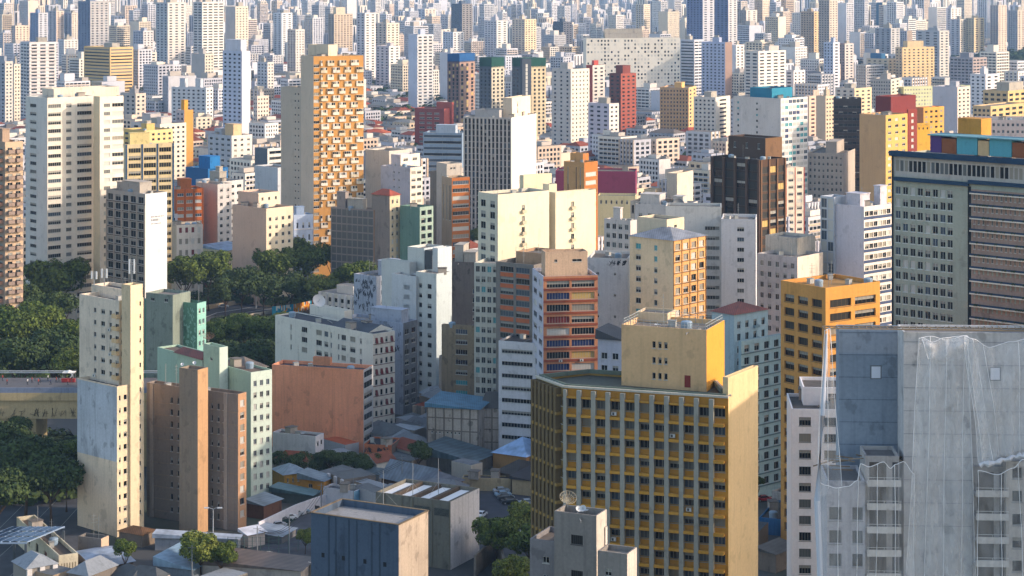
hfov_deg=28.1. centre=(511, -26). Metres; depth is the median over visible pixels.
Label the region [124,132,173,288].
office building
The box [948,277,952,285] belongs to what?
window
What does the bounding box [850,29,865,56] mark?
apartment tower
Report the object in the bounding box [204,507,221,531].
street lamp
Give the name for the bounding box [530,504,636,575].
apartment building
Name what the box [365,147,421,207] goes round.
apartment building
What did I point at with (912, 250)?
window
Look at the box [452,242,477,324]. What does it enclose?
apartment building
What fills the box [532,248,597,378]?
apartment building
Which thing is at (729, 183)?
window
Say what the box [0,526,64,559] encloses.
solar pergola
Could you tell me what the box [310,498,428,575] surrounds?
windowless hall
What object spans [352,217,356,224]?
window
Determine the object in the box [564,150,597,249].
office building
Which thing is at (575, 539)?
window
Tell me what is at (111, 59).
office block
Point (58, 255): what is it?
window
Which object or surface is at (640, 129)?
house
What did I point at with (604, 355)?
window
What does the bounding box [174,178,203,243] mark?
office building
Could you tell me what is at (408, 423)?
house
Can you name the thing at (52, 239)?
window
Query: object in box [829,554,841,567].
window
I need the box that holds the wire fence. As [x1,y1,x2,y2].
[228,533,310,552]
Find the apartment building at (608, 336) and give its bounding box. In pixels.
[595,323,620,370]
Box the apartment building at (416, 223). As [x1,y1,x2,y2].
[400,203,432,259]
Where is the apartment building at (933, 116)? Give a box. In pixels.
[916,102,943,133]
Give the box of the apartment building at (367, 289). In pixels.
[354,258,396,313]
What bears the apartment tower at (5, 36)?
on the ground at (143, 555)
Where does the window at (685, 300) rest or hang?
in the apartment building at (668, 256)
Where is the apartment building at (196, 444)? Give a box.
[146,364,245,531]
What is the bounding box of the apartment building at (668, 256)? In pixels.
[628,214,707,319]
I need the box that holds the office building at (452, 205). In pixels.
[436,161,469,258]
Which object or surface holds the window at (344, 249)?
in the apartment building at (352, 229)
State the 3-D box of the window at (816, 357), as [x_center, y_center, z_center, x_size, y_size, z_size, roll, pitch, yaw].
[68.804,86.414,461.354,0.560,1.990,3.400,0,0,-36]
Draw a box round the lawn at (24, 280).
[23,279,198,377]
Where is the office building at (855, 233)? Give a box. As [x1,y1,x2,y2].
[820,184,891,324]
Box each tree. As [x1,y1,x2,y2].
[0,304,47,338]
[0,336,52,377]
[0,421,35,444]
[0,434,63,515]
[0,465,32,513]
[8,415,32,429]
[16,453,85,525]
[17,300,65,331]
[19,282,48,336]
[23,256,90,293]
[28,327,78,377]
[42,291,78,318]
[48,438,76,511]
[50,346,78,377]
[51,319,78,377]
[112,538,137,563]
[167,254,209,290]
[179,529,218,575]
[197,249,232,310]
[203,540,238,568]
[205,276,239,315]
[206,318,241,343]
[219,338,248,357]
[220,265,265,311]
[224,312,260,342]
[240,337,274,367]
[243,316,274,340]
[246,272,285,314]
[251,246,297,305]
[270,311,288,317]
[278,270,306,303]
[290,237,330,290]
[295,528,310,553]
[303,272,343,296]
[333,260,377,283]
[407,440,433,464]
[470,228,477,240]
[471,516,521,566]
[492,554,529,575]
[504,523,530,558]
[507,500,530,529]
[758,476,765,492]
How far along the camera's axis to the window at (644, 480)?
354.97 m
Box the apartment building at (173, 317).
[145,286,205,377]
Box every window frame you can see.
[870,365,881,378]
[989,367,1000,380]
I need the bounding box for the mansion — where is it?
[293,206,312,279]
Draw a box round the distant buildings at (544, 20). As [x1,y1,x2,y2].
[0,0,1023,486]
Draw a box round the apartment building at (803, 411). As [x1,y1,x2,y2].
[787,377,835,575]
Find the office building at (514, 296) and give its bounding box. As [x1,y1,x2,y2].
[496,244,550,391]
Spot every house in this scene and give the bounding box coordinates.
[1,124,16,128]
[10,126,25,130]
[10,128,25,134]
[10,132,25,144]
[11,550,58,575]
[14,121,24,125]
[17,515,77,567]
[23,155,25,169]
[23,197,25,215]
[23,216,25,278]
[35,565,71,575]
[66,555,117,575]
[78,515,108,550]
[111,563,136,575]
[118,525,155,547]
[124,114,141,127]
[125,564,170,575]
[146,98,163,111]
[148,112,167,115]
[193,112,211,128]
[193,128,205,137]
[193,136,202,145]
[193,146,199,157]
[199,146,207,155]
[199,548,310,575]
[201,568,247,575]
[203,126,220,137]
[212,120,218,125]
[213,110,222,116]
[213,117,222,122]
[230,155,254,177]
[232,167,254,189]
[238,524,267,547]
[249,122,277,137]
[250,53,260,61]
[250,86,273,104]
[251,78,256,88]
[252,138,278,154]
[255,75,280,80]
[258,53,282,63]
[260,116,280,133]
[267,134,280,146]
[272,463,302,485]
[273,425,323,453]
[273,450,312,468]
[274,95,279,99]
[275,71,285,74]
[297,467,331,495]
[318,283,353,308]
[321,464,354,472]
[323,481,359,504]
[324,437,358,453]
[327,468,375,483]
[328,448,357,467]
[354,478,387,487]
[355,483,382,502]
[364,107,380,120]
[364,119,374,124]
[364,129,384,133]
[364,132,377,150]
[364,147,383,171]
[364,436,398,453]
[366,91,389,99]
[366,119,381,124]
[367,123,383,128]
[367,450,396,467]
[368,102,399,109]
[371,420,408,436]
[372,95,394,102]
[372,132,384,136]
[374,128,390,135]
[375,137,386,142]
[378,89,405,95]
[378,135,390,140]
[378,143,391,147]
[379,459,441,483]
[380,123,391,129]
[381,111,402,121]
[381,137,405,147]
[382,118,398,124]
[385,98,407,106]
[386,125,409,130]
[387,107,409,113]
[387,116,405,118]
[390,429,410,436]
[391,126,414,136]
[392,421,420,425]
[393,119,414,128]
[393,451,426,465]
[394,432,428,442]
[395,412,420,421]
[396,97,407,101]
[396,415,412,421]
[396,423,424,436]
[396,437,415,453]
[397,145,415,150]
[399,131,414,140]
[402,112,414,119]
[405,141,414,144]
[406,416,426,423]
[412,401,426,414]
[416,145,422,156]
[417,470,464,481]
[418,385,438,401]
[420,157,428,176]
[421,388,441,401]
[421,424,426,437]
[422,176,429,198]
[433,100,446,105]
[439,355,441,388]
[451,458,481,477]
[454,123,462,130]
[464,110,474,115]
[470,240,477,248]
[475,54,486,62]
[500,459,530,476]
[504,68,508,74]
[518,52,538,56]
[524,50,542,57]
[536,136,551,143]
[536,141,560,167]
[536,161,543,173]
[538,159,554,172]
[540,131,551,138]
[546,101,551,116]
[546,114,551,123]
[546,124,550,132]
[552,174,555,182]
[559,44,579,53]
[561,145,570,151]
[561,149,570,166]
[564,52,574,60]
[566,141,587,151]
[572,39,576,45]
[579,138,587,142]
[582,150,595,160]
[592,130,615,160]
[598,132,636,165]
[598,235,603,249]
[605,87,608,95]
[608,164,638,170]
[618,138,650,165]
[626,125,658,136]
[636,110,659,116]
[636,114,645,124]
[637,172,650,187]
[637,183,646,198]
[639,154,670,183]
[641,136,678,164]
[646,117,655,126]
[649,114,659,118]
[649,128,685,142]
[651,182,656,187]
[653,118,659,128]
[657,178,666,195]
[665,168,691,177]
[671,165,681,168]
[677,155,691,165]
[679,142,685,154]
[686,130,719,156]
[689,157,709,168]
[692,149,723,160]
[692,163,709,202]
[693,182,701,202]
[703,192,709,202]
[711,137,727,154]
[758,521,767,544]
[758,537,786,572]
[759,493,780,535]
[772,488,780,499]
[786,216,792,231]
[805,194,819,208]
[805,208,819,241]
[808,136,826,144]
[808,141,822,149]
[808,145,824,151]
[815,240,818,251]
[840,80,856,86]
[865,46,874,52]
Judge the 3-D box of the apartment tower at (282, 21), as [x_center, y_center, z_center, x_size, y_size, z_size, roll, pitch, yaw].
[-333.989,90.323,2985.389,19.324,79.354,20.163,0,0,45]
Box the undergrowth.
[0,282,313,505]
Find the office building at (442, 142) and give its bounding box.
[423,124,462,176]
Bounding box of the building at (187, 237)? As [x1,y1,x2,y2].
[172,220,202,297]
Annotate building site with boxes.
[813,324,1023,575]
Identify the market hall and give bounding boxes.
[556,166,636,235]
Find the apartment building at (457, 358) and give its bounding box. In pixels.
[442,322,473,394]
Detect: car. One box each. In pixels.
[273,520,286,525]
[282,516,292,522]
[289,513,298,519]
[479,510,487,517]
[492,486,509,492]
[494,490,511,495]
[497,493,513,500]
[501,497,518,504]
[519,498,530,503]
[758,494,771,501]
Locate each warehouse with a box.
[203,241,231,281]
[376,479,478,569]
[425,391,488,447]
[427,436,492,471]
[483,391,498,450]
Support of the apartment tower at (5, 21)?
on the ground at (143, 555)
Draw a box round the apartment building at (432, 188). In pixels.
[429,170,435,243]
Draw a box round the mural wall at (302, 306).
[272,300,312,314]
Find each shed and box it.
[76,546,135,567]
[152,529,242,550]
[153,542,202,575]
[246,491,283,518]
[260,522,296,543]
[269,482,320,503]
[364,467,383,481]
[462,468,511,491]
[509,467,530,495]
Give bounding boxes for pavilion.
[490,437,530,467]
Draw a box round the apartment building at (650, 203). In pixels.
[635,192,697,219]
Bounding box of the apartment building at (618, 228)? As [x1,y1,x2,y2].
[604,207,636,250]
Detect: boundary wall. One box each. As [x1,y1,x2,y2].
[258,494,325,524]
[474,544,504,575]
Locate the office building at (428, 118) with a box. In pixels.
[415,102,453,144]
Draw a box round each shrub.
[272,450,287,465]
[282,450,312,467]
[308,452,329,470]
[317,449,343,467]
[330,451,358,468]
[351,452,373,469]
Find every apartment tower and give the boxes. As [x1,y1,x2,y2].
[0,0,13,24]
[0,10,11,31]
[0,30,11,55]
[0,56,12,121]
[0,127,22,338]
[4,40,22,63]
[12,23,28,40]
[13,56,19,120]
[19,0,37,37]
[20,37,56,119]
[26,85,123,320]
[30,8,47,40]
[49,6,63,41]
[56,42,58,80]
[56,73,90,86]
[58,0,67,8]
[58,34,77,65]
[62,48,82,72]
[63,4,77,32]
[65,10,77,38]
[69,0,77,5]
[69,51,83,79]
[77,282,143,536]
[78,0,108,50]
[91,76,124,94]
[109,0,114,15]
[109,22,129,46]
[111,19,125,24]
[120,85,145,117]
[121,5,136,22]
[124,120,172,143]
[129,8,140,24]
[130,17,150,46]
[131,112,185,179]
[133,28,153,51]
[133,44,151,89]
[141,4,155,27]
[143,61,173,94]
[146,94,161,100]
[152,52,156,60]
[156,0,185,63]
[162,71,195,113]
[169,60,186,70]
[172,78,212,121]
[176,99,192,166]
[186,3,191,27]
[186,32,192,45]
[186,46,192,64]
[191,48,213,76]
[193,0,223,68]
[196,72,222,86]
[213,83,222,111]
[223,39,249,133]
[225,2,247,50]
[248,17,256,38]
[248,35,267,52]
[248,42,263,54]
[253,89,268,121]
[257,3,267,22]
[257,56,273,87]
[263,23,272,50]
[271,100,280,114]
[272,0,281,19]
[273,9,291,56]
[274,64,286,73]
[274,81,279,94]
[280,75,300,99]
[281,44,363,277]
[287,24,304,71]
[292,12,304,28]
[302,1,314,14]
[305,15,322,43]
[312,1,327,34]
[325,3,335,29]
[328,7,352,50]
[342,0,356,17]
[356,10,375,77]
[364,70,371,84]
[371,0,380,13]
[376,19,398,45]
[376,42,399,88]
[380,12,391,22]
[381,244,451,396]
[385,1,393,15]
[391,59,407,91]
[394,0,403,15]
[398,17,410,34]
[399,33,403,56]
[404,0,413,7]
[404,21,427,59]
[405,8,417,18]
[408,29,433,107]
[418,7,435,18]
[423,24,440,42]
[425,13,439,23]
[429,3,440,15]
[433,41,442,53]
[433,65,438,95]
[434,0,446,13]
[435,49,446,71]
[440,48,458,98]
[441,11,450,28]
[441,29,449,42]
[443,28,463,51]
[451,1,471,40]
[464,38,483,55]
[474,173,595,395]
[475,74,478,108]
[478,17,490,40]
[479,2,493,16]
[484,15,507,56]
[494,55,521,74]
[495,43,517,54]
[497,10,506,19]
[504,76,511,96]
[511,1,521,19]
[512,14,535,53]
[531,8,543,18]
[536,26,540,49]
[541,27,552,45]
[541,43,558,60]
[544,30,565,46]
[546,1,557,21]
[550,52,570,71]
[552,62,588,144]
[553,17,571,43]
[557,6,570,21]
[566,1,576,22]
[572,22,577,38]
[574,23,585,33]
[579,13,590,35]
[582,3,591,17]
[586,60,604,101]
[588,97,618,150]
[590,22,601,37]
[607,3,618,27]
[609,11,623,28]
[609,65,635,134]
[624,15,630,27]
[626,22,634,27]
[631,2,636,21]
[635,4,649,28]
[636,83,659,108]
[639,26,649,37]
[649,31,670,37]
[651,90,659,110]
[652,0,667,31]
[658,9,678,37]
[666,0,681,19]
[679,18,686,38]
[680,34,702,94]
[687,0,713,40]
[694,91,729,136]
[701,35,731,98]
[714,0,736,44]
[730,92,744,134]
[732,41,743,71]
[732,69,743,93]
[733,86,807,193]
[737,1,747,9]
[737,6,756,24]
[737,21,761,43]
[740,0,753,9]
[744,44,785,94]
[745,40,771,50]
[754,0,769,22]
[755,33,770,39]
[765,13,785,44]
[770,0,779,15]
[773,7,789,34]
[778,34,803,49]
[780,41,806,69]
[781,0,793,22]
[786,64,804,95]
[792,12,800,35]
[794,83,829,95]
[800,52,823,82]
[801,8,818,57]
[806,90,818,135]
[807,73,834,94]
[808,66,823,73]
[816,87,834,140]
[819,0,837,57]
[824,37,839,86]
[835,83,871,113]
[838,3,853,42]
[840,41,853,79]
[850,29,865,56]
[854,0,867,28]
[856,64,883,86]
[863,49,878,63]
[864,30,874,52]
[867,53,894,74]
[869,0,877,24]
[870,70,899,111]
[875,23,899,53]
[876,0,889,25]
[879,5,883,27]
[884,1,904,23]
[886,0,903,23]
[891,19,906,29]
[895,16,915,40]
[895,41,933,85]
[900,28,911,46]
[902,77,927,85]
[907,5,922,18]
[914,17,925,29]
[915,0,929,19]
[916,26,948,76]
[928,7,945,29]
[931,76,949,85]
[932,81,969,132]
[946,4,960,45]
[950,16,965,55]
[950,52,986,84]
[956,0,971,18]
[966,15,983,51]
[970,66,999,114]
[972,0,976,15]
[978,0,990,37]
[980,45,1008,81]
[990,2,1006,50]
[1004,70,1023,80]
[1008,7,1023,51]
[1009,60,1023,70]
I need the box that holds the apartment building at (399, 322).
[352,302,416,414]
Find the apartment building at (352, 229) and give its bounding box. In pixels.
[331,191,373,280]
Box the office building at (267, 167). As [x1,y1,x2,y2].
[255,146,280,203]
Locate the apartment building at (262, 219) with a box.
[232,189,292,306]
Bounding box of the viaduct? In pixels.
[0,371,156,466]
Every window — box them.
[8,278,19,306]
[48,104,60,108]
[48,112,60,116]
[48,121,60,124]
[48,129,60,133]
[48,137,60,141]
[48,145,60,149]
[48,154,60,158]
[48,162,60,166]
[48,170,60,174]
[48,179,60,183]
[48,187,60,191]
[48,195,60,199]
[48,203,60,208]
[48,212,60,216]
[48,220,60,224]
[48,228,60,233]
[48,237,60,241]
[48,245,60,249]
[48,253,60,258]
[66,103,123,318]
[77,102,91,106]
[77,111,90,115]
[77,119,90,123]
[77,127,90,131]
[77,135,90,139]
[77,144,91,148]
[77,152,90,156]
[77,160,90,164]
[77,168,90,172]
[77,176,90,181]
[77,185,91,189]
[77,193,90,197]
[77,201,90,205]
[77,209,90,213]
[77,217,90,222]
[77,226,91,230]
[77,234,90,238]
[77,242,90,246]
[77,250,90,255]
[77,283,90,287]
[108,193,112,199]
[108,201,112,208]
[108,210,112,216]
[108,218,112,225]
[108,227,112,233]
[108,235,112,242]
[108,244,112,250]
[108,252,112,259]
[108,261,112,267]
[108,269,112,276]
[115,194,120,200]
[115,211,120,217]
[115,228,120,234]
[115,245,120,251]
[115,262,120,269]
[116,202,120,209]
[116,219,120,226]
[116,236,120,243]
[116,254,120,260]
[116,271,120,277]
[119,481,126,524]
[123,195,127,201]
[123,203,127,210]
[123,212,127,218]
[123,220,127,227]
[123,229,127,235]
[123,238,127,244]
[123,246,127,253]
[123,255,127,261]
[123,263,127,270]
[123,272,127,278]
[128,148,140,153]
[128,156,140,160]
[128,163,140,168]
[128,171,140,175]
[130,196,135,202]
[130,213,135,219]
[130,239,135,245]
[131,204,135,211]
[131,222,135,228]
[131,230,135,237]
[131,247,135,254]
[138,197,143,203]
[138,223,143,229]
[138,240,143,247]
[138,266,143,272]
[139,205,143,212]
[139,214,143,221]
[139,231,143,238]
[139,249,143,255]
[139,257,143,264]
[139,274,143,281]
[144,148,155,152]
[144,155,155,160]
[144,163,155,167]
[144,170,155,175]
[144,178,155,182]
[159,147,170,151]
[159,155,170,159]
[159,162,170,167]
[159,170,170,174]
[159,177,170,182]
[159,185,170,189]
[269,150,280,154]
[269,156,280,159]
[316,330,321,335]
[316,340,321,346]
[316,350,321,355]
[342,209,346,215]
[342,217,346,223]
[342,224,346,231]
[342,232,346,238]
[342,239,346,246]
[342,247,346,253]
[342,255,346,261]
[347,209,351,216]
[347,217,351,223]
[347,225,351,231]
[347,232,351,239]
[347,240,351,246]
[347,247,351,254]
[347,255,351,261]
[350,347,355,353]
[352,210,356,216]
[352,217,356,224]
[352,225,356,231]
[352,233,356,239]
[352,240,356,247]
[352,248,356,254]
[352,256,356,262]
[363,210,367,217]
[363,218,367,224]
[363,226,367,232]
[363,233,367,240]
[363,241,367,247]
[363,249,367,255]
[364,368,372,378]
[364,379,371,389]
[364,390,372,399]
[364,400,371,410]
[364,411,372,421]
[364,421,372,431]
[364,432,370,442]
[368,211,372,217]
[368,219,372,225]
[368,226,372,232]
[368,234,372,240]
[368,242,372,248]
[368,249,372,256]
[424,135,460,137]
[424,141,460,143]
[424,147,460,149]
[424,153,460,155]
[429,159,460,161]
[443,184,443,218]
[446,184,446,218]
[452,195,468,200]
[452,218,468,223]
[453,180,468,184]
[453,188,468,192]
[453,203,468,207]
[453,211,468,215]
[453,226,468,230]
[453,234,468,238]
[455,349,466,354]
[455,360,467,365]
[455,370,467,375]
[455,380,467,385]
[456,329,466,334]
[456,339,466,344]
[456,390,466,393]
[465,101,517,238]
[475,266,495,393]
[481,199,485,206]
[481,210,485,217]
[481,221,485,228]
[481,232,485,239]
[481,243,485,250]
[490,200,494,208]
[490,211,494,219]
[490,222,494,230]
[490,233,494,241]
[490,244,494,252]
[500,266,512,272]
[500,277,512,283]
[500,288,512,294]
[500,299,512,305]
[500,310,513,317]
[500,321,513,328]
[500,332,510,337]
[501,361,532,367]
[501,373,532,379]
[501,398,530,404]
[501,410,530,416]
[502,349,532,354]
[502,385,530,391]
[502,422,530,428]
[502,435,530,439]
[516,267,529,274]
[516,278,529,285]
[516,290,528,296]
[516,301,528,307]
[516,312,528,318]
[516,323,529,330]
[542,556,548,563]
[546,281,568,288]
[546,293,569,300]
[546,340,568,347]
[546,352,568,359]
[546,364,569,371]
[547,304,569,311]
[547,316,569,323]
[547,328,568,335]
[561,341,724,575]
[568,398,575,407]
[568,417,575,425]
[568,435,575,443]
[568,453,575,461]
[568,470,575,479]
[568,488,575,496]
[570,534,582,545]
[571,292,593,299]
[571,304,593,311]
[571,351,593,358]
[571,363,593,370]
[571,570,582,575]
[572,280,593,287]
[572,315,594,322]
[572,327,594,334]
[572,339,593,346]
[582,399,590,408]
[582,418,590,426]
[582,436,590,444]
[582,454,590,462]
[582,472,590,480]
[582,489,590,498]
[586,171,596,176]
[586,180,595,184]
[596,400,604,409]
[596,419,604,427]
[596,437,604,445]
[597,455,604,463]
[597,473,604,481]
[597,491,604,499]
[602,352,607,359]
[605,568,611,575]
[611,401,619,410]
[611,420,619,428]
[611,438,619,446]
[611,456,619,464]
[611,474,619,482]
[611,492,619,500]
[611,510,619,518]
[611,528,619,536]
[613,353,617,359]
[625,402,633,411]
[625,421,633,429]
[625,439,633,447]
[625,457,633,465]
[625,475,633,483]
[625,493,633,501]
[625,511,633,519]
[625,529,633,537]
[640,403,648,412]
[640,422,648,430]
[640,440,648,448]
[640,458,648,466]
[640,476,648,485]
[640,494,648,503]
[640,512,648,521]
[640,530,648,539]
[640,548,648,557]
[655,404,663,413]
[655,423,663,431]
[655,441,663,450]
[655,459,663,468]
[655,477,663,486]
[655,495,663,504]
[655,513,663,522]
[655,532,663,540]
[655,550,663,558]
[670,405,678,414]
[670,424,678,433]
[670,442,678,451]
[670,460,678,469]
[670,478,678,487]
[670,497,678,505]
[670,515,678,523]
[670,533,678,541]
[670,551,678,559]
[675,244,679,250]
[675,255,679,261]
[675,266,679,272]
[675,277,679,283]
[675,288,679,294]
[675,299,679,305]
[683,242,687,249]
[683,253,688,260]
[683,264,688,271]
[683,275,688,282]
[683,286,688,293]
[683,297,688,304]
[684,406,693,415]
[684,425,693,434]
[684,443,693,452]
[684,498,693,506]
[684,516,693,524]
[684,534,693,543]
[684,552,693,561]
[685,461,693,470]
[685,480,693,488]
[699,407,708,416]
[699,426,708,435]
[699,444,708,453]
[699,481,708,489]
[699,499,708,507]
[699,517,708,526]
[699,535,708,544]
[700,463,708,471]
[700,554,708,562]
[705,226,715,230]
[706,236,715,240]
[706,246,715,250]
[706,256,715,259]
[706,266,715,269]
[706,276,715,279]
[706,286,715,289]
[706,295,715,299]
[706,305,715,309]
[714,161,721,168]
[714,169,721,176]
[714,178,721,185]
[714,187,721,194]
[714,196,721,202]
[714,408,725,418]
[714,427,725,436]
[714,464,724,472]
[714,482,725,491]
[714,500,725,509]
[714,518,725,527]
[714,555,725,564]
[715,445,725,454]
[715,537,724,545]
[725,170,732,177]
[725,179,732,186]
[726,162,732,169]
[726,188,732,195]
[726,197,732,204]
[726,206,732,213]
[734,141,764,251]
[737,163,744,170]
[737,171,744,179]
[737,180,744,187]
[737,189,744,196]
[737,198,744,205]
[737,207,744,213]
[737,237,743,241]
[737,258,743,262]
[737,268,743,272]
[737,278,743,282]
[744,345,748,352]
[744,357,749,365]
[748,190,756,198]
[748,199,756,207]
[749,164,756,171]
[749,173,756,180]
[749,181,756,189]
[749,208,756,213]
[754,343,759,350]
[754,355,759,363]
[762,167,767,173]
[762,176,767,182]
[762,185,767,191]
[762,193,767,200]
[762,202,767,209]
[762,211,767,218]
[762,220,767,227]
[762,229,767,236]
[764,341,769,349]
[764,353,769,361]
[764,366,767,373]
[764,378,768,385]
[764,390,769,398]
[764,403,769,410]
[764,415,767,422]
[764,427,768,435]
[764,439,769,447]
[764,452,769,459]
[770,166,776,172]
[770,175,776,181]
[770,184,775,190]
[770,192,775,199]
[770,201,775,208]
[770,210,775,217]
[770,219,775,226]
[770,228,775,233]
[774,339,777,347]
[774,352,777,359]
[774,364,777,371]
[774,376,778,383]
[774,388,778,396]
[774,400,778,408]
[774,425,777,432]
[774,437,778,445]
[774,449,778,457]
[774,461,778,469]
[778,165,783,171]
[778,174,783,180]
[778,183,783,189]
[778,192,783,198]
[778,200,783,207]
[778,209,783,216]
[778,218,783,225]
[778,227,783,232]
[782,144,806,193]
[784,294,793,303]
[784,321,793,330]
[784,348,793,357]
[784,388,793,395]
[785,307,793,316]
[785,375,793,384]
[786,334,793,343]
[786,361,793,370]
[797,310,807,319]
[797,337,807,346]
[797,364,807,373]
[798,323,807,332]
[798,350,807,360]
[799,296,807,305]
[799,417,810,426]
[799,434,810,442]
[799,450,810,458]
[799,466,810,475]
[799,483,810,491]
[799,499,810,508]
[799,516,810,523]
[799,532,810,541]
[799,549,810,557]
[799,565,810,574]
[811,299,821,308]
[811,312,821,321]
[811,340,821,349]
[812,353,821,363]
[813,326,821,335]
[813,367,821,376]
[821,198,832,274]
[824,418,835,426]
[824,434,835,441]
[824,450,835,459]
[829,507,841,521]
[829,530,841,544]
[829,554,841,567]
[830,298,849,308]
[830,311,851,322]
[830,327,835,335]
[830,341,835,349]
[830,354,835,363]
[830,368,835,376]
[852,507,863,521]
[852,531,863,544]
[852,554,863,568]
[855,295,875,305]
[855,308,873,318]
[855,322,873,324]
[895,198,899,206]
[895,211,899,218]
[895,223,899,230]
[895,235,899,242]
[895,295,899,303]
[895,308,899,315]
[896,186,900,194]
[896,247,900,255]
[896,259,900,267]
[896,271,900,279]
[896,283,899,291]
[902,236,907,243]
[902,248,907,255]
[902,260,907,267]
[902,308,907,316]
[903,187,907,194]
[903,199,907,207]
[903,211,907,219]
[903,223,907,231]
[903,272,907,280]
[903,284,907,292]
[903,296,907,304]
[910,187,914,195]
[910,200,914,207]
[910,248,914,256]
[910,261,914,268]
[910,309,914,317]
[911,212,914,219]
[911,224,914,232]
[911,236,914,244]
[911,273,914,280]
[911,285,914,293]
[911,297,914,305]
[917,213,922,220]
[917,225,922,232]
[917,261,922,269]
[917,274,922,281]
[918,188,922,196]
[918,200,922,208]
[918,237,922,245]
[918,249,922,257]
[918,286,922,294]
[918,298,922,306]
[918,310,922,318]
[925,189,929,196]
[925,201,929,208]
[925,213,929,221]
[925,225,929,233]
[925,238,929,245]
[925,250,929,258]
[925,262,929,270]
[925,274,929,282]
[925,287,929,294]
[925,299,929,307]
[925,311,929,319]
[932,202,937,209]
[932,238,937,246]
[932,251,937,258]
[932,275,937,283]
[932,288,937,295]
[933,189,937,197]
[933,214,937,221]
[933,226,937,234]
[933,263,937,271]
[933,300,937,308]
[933,312,937,320]
[940,215,944,222]
[940,252,944,259]
[940,289,944,296]
[941,190,945,198]
[941,202,945,210]
[941,227,945,235]
[941,239,945,247]
[941,264,945,272]
[941,276,944,284]
[941,301,945,309]
[941,313,944,321]
[947,190,952,198]
[947,228,952,235]
[947,252,952,260]
[947,265,952,272]
[947,289,952,297]
[947,302,952,310]
[948,203,952,210]
[948,215,952,223]
[948,240,952,248]
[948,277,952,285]
[948,314,952,322]
[973,236,1023,266]
[1012,467,1022,479]
[1012,491,1022,502]
[1012,514,1022,526]
[1012,537,1021,549]
[1012,561,1021,572]
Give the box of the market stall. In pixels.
[61,370,75,381]
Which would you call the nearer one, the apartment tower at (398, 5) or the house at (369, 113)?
the house at (369, 113)
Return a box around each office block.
[84,43,132,91]
[531,294,757,575]
[660,82,695,130]
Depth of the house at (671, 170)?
1198.93 m
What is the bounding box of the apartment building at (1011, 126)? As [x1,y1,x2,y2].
[974,116,1023,136]
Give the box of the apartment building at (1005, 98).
[973,81,1023,116]
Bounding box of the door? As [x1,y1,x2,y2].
[685,375,690,387]
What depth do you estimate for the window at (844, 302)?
462.18 m
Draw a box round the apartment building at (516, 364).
[499,334,534,447]
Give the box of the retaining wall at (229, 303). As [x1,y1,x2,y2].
[206,294,305,309]
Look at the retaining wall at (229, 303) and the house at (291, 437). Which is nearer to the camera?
the house at (291, 437)
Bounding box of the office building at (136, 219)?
[106,177,166,342]
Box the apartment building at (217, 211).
[196,180,231,243]
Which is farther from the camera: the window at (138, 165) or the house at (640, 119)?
the house at (640, 119)
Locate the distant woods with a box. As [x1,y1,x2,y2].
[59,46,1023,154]
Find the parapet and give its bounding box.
[249,310,271,315]
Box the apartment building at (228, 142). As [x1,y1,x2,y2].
[208,123,251,177]
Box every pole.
[188,547,195,575]
[253,526,260,549]
[289,516,289,553]
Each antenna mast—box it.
[376,470,395,503]
[429,458,444,495]
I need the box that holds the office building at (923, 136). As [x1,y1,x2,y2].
[917,123,929,150]
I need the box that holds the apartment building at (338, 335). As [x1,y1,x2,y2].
[275,304,394,422]
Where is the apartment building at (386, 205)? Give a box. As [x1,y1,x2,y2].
[371,188,401,267]
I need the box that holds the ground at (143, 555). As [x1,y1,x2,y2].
[47,281,786,575]
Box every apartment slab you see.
[583,28,679,86]
[889,117,1023,325]
[899,85,969,106]
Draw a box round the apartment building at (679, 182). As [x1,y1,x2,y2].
[630,170,692,218]
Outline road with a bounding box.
[206,304,289,322]
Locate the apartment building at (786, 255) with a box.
[757,232,822,334]
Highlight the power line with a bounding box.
[259,460,404,533]
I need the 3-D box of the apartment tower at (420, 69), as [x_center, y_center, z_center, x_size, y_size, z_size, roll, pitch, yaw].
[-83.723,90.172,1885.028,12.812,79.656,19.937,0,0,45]
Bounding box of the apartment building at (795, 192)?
[786,164,804,233]
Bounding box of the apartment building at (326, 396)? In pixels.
[272,349,372,452]
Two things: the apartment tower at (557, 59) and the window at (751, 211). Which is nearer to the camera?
the window at (751, 211)
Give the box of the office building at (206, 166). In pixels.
[186,155,227,185]
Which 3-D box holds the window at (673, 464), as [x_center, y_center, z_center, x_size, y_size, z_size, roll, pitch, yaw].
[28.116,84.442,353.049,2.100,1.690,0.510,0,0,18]
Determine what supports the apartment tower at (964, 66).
on the ground at (143, 555)
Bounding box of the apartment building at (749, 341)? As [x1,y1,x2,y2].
[711,301,780,495]
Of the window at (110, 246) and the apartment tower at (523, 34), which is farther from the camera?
the apartment tower at (523, 34)
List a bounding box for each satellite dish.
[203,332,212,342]
[313,294,324,306]
[560,491,576,507]
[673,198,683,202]
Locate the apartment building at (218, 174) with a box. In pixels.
[196,166,242,203]
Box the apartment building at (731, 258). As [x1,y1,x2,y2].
[666,202,756,318]
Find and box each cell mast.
[91,271,96,284]
[101,269,106,285]
[129,259,134,282]
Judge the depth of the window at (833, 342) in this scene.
461.05 m
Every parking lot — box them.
[259,514,310,554]
[479,492,530,554]
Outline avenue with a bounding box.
[0,468,144,575]
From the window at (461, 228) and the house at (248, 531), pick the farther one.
the window at (461, 228)
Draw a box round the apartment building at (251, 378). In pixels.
[157,338,271,497]
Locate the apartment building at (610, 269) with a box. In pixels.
[588,250,629,327]
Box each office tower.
[447,53,474,122]
[463,95,535,239]
[479,57,503,108]
[512,57,545,137]
[710,134,785,252]
[781,260,879,539]
[833,96,860,190]
[860,94,916,202]
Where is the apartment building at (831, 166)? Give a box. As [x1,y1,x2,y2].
[808,138,854,197]
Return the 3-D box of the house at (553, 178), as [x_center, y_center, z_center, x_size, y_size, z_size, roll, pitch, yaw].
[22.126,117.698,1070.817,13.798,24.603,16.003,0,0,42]

